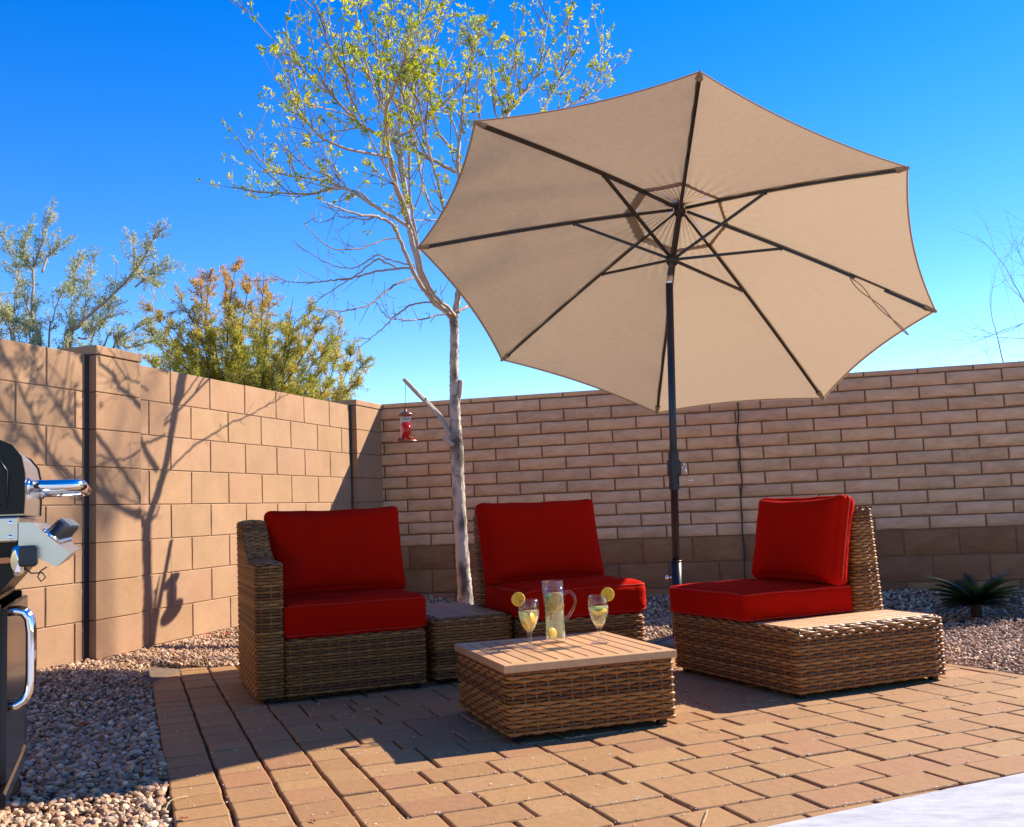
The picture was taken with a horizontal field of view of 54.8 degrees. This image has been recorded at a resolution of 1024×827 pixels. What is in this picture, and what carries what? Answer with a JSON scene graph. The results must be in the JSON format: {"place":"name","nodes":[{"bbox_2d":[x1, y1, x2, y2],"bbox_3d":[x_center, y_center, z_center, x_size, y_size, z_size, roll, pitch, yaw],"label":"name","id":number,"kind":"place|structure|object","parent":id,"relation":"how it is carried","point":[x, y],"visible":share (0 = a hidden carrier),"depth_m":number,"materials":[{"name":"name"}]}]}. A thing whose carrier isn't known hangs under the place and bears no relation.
{"place":"outdoors","nodes":[
{"label":"outdoors","id":0,"kind":"place"},
{"bbox_2d":[0,0,1023,403],"label":"sky","id":1,"kind":"structure","parent":0,"point":[114,111],"materials":[{"name":"blue"}]},
{"bbox_2d":[0,587,1023,826],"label":"ground","id":2,"kind":"structure","parent":0,"point":[159,671],"depth_m":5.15,"materials":[{"name":"beige gravel"}]},
{"bbox_2d":[0,440,91,826],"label":"gas grill","id":3,"kind":"object","parent":2,"relation":"on","point":[25,543],"visible":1,"depth_m":2.51,"materials":[{"name":"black metal"}]},
{"bbox_2d":[0,595,36,785],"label":"door","id":4,"kind":"structure","parent":3,"relation":"in","point":[18,630],"depth_m":2.52,"materials":[{"name":"black"}]},
{"bbox_2d":[0,196,190,352],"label":"desert shrub","id":5,"kind":"object","parent":2,"relation":"on","point":[7,313],"visible":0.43,"depth_m":8.01,"materials":[{"name":"green plant"}]},
{"bbox_2d":[0,338,382,674],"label":"block wall","id":6,"kind":"structure","parent":2,"relation":"on","point":[182,475],"depth_m":5.82,"materials":[{"name":"brown concrete"}]},
{"bbox_2d":[133,255,375,401],"bbox_3d":[-2.495,0.070,9.188,2.374,3.461,1.966,-2,-6,0],"label":"feathery tree","id":7,"kind":"object","parent":2,"relation":"on","point":[263,374],"visible":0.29,"depth_m":8.86,"materials":[{"name":"green plant"}]},
{"bbox_2d":[181,669,395,826],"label":"joint sand","id":8,"kind":"structure","parent":2,"relation":"on","point":[224,799],"depth_m":3.22,"materials":[{"name":"brown sand"}]},
{"bbox_2d":[196,0,631,604],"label":"ash tree","id":9,"kind":"object","parent":2,"relation":"on","point":[410,68],"visible":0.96,"depth_m":6.82,"materials":[{"name":"green plant"}]},
{"bbox_2d":[395,384,417,442],"bbox_3d":[-0.724,-0.015,6.716,0.160,0.419,0.160,-2,-6,0],"label":"hummingbird feeder","id":10,"kind":"object","parent":9,"relation":"hanging from","point":[406,437],"visible":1,"depth_m":6.67,"materials":[{"name":"red metal"}]},
{"bbox_2d":[381,361,1023,600],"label":"block wall","id":11,"kind":"structure","parent":2,"relation":"on","point":[926,465],"depth_m":8.04,"materials":[{"name":"beige brick"}]},
{"bbox_2d":[737,402,745,578],"bbox_3d":[1.856,0.566,8.014,0.060,1.762,0.019,-4,-6,13],"label":"cable","id":12,"kind":"object","parent":11,"relation":"attached to","point":[741,492],"visible":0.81,"depth_m":8.00,"materials":[{"name":"black plastic"}]},
{"bbox_2d":[912,173,1023,365],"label":"bare tree","id":13,"kind":"object","parent":2,"relation":"on","point":[991,296],"visible":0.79,"depth_m":13.28,"materials":[{"name":"brown plant"}]},
{"bbox_2d":[925,571,1023,620],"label":"sago palm","id":14,"kind":"object","parent":2,"relation":"on","point":[962,592],"visible":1,"depth_m":6.10,"materials":[{"name":"green plant"}]},
{"bbox_2d":[152,639,1023,826],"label":"paving","id":15,"kind":"structure","parent":0,"point":[414,796],"depth_m":3.12,"materials":[{"name":"brown brick"}]},
{"bbox_2d":[236,506,426,703],"bbox_3d":[-0.864,0.863,4.690,0.783,0.826,0.741,0,-6,-21],"label":"wicker armchair","id":16,"kind":"object","parent":15,"relation":"on","point":[327,604],"visible":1,"depth_m":4.43,"materials":[{"name":"fabric"}]},
{"bbox_2d":[422,602,512,683],"bbox_3d":[-0.305,1.130,4.939,0.402,0.299,0.774,0,-6,-20],"label":"wicker end table","id":17,"kind":"object","parent":15,"relation":"on","point":[447,627],"visible":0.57,"depth_m":4.59,"materials":[{"name":"wicker"}]},
{"bbox_2d":[473,499,645,641],"bbox_3d":[0.219,0.849,4.992,0.692,0.824,0.744,0,-6,-20],"label":"armless wicker chair","id":18,"kind":"object","parent":15,"relation":"on","point":[525,549],"visible":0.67,"depth_m":4.98,"materials":[{"name":"fabric"}]},
{"bbox_2d":[454,631,676,741],"bbox_3d":[0.184,1.008,3.708,0.646,0.262,0.646,-1,-6,-18],"label":"wicker coffee table","id":19,"kind":"object","parent":15,"relation":"on","point":[514,690],"visible":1,"depth_m":3.45,"materials":[{"name":"wicker"}]},
{"bbox_2d":[511,592,538,648],"bbox_3d":[0.059,0.776,3.722,0.092,0.209,0.081,-5,-6,28],"label":"goblet","id":20,"kind":"object","parent":19,"relation":"on","point":[526,622],"visible":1,"depth_m":3.71,"materials":[{"name":"clear glass"}]},
{"bbox_2d":[541,581,575,642],"bbox_3d":[0.185,0.771,3.853,0.123,0.236,0.079,-5,-6,24],"label":"glass pitcher","id":21,"kind":"object","parent":19,"relation":"on","point":[554,602],"visible":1,"depth_m":3.84,"materials":[{"name":"glass"}]},
{"bbox_2d":[588,587,613,643],"bbox_3d":[0.336,0.770,3.772,0.092,0.209,0.081,1,-6,-28],"label":"goblet","id":22,"kind":"object","parent":19,"relation":"on","point":[607,593],"visible":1,"depth_m":3.76,"materials":[{"name":"clear glass"}]},
{"bbox_2d":[417,71,936,648],"bbox_3d":[0.837,-0.085,5.444,2.558,2.738,2.236,0,-6,-19],"label":"patio umbrella","id":23,"kind":"object","parent":15,"relation":"on","point":[789,269],"visible":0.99,"depth_m":5.53,"materials":[{"name":"fabric"}]},
{"bbox_2d":[669,494,946,698],"bbox_3d":[1.270,0.768,4.433,0.791,0.790,0.933,0,-6,-23],"label":"wicker lounge chair","id":24,"kind":"object","parent":15,"relation":"on","point":[802,614],"visible":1,"depth_m":4.27,"materials":[{"name":"wicker"}]},
{"bbox_2d":[767,773,1023,826],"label":"concrete pad","id":25,"kind":"object","parent":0,"point":[998,802],"visible":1,"depth_m":2.40,"materials":[{"name":"grey concrete"}]}
]}

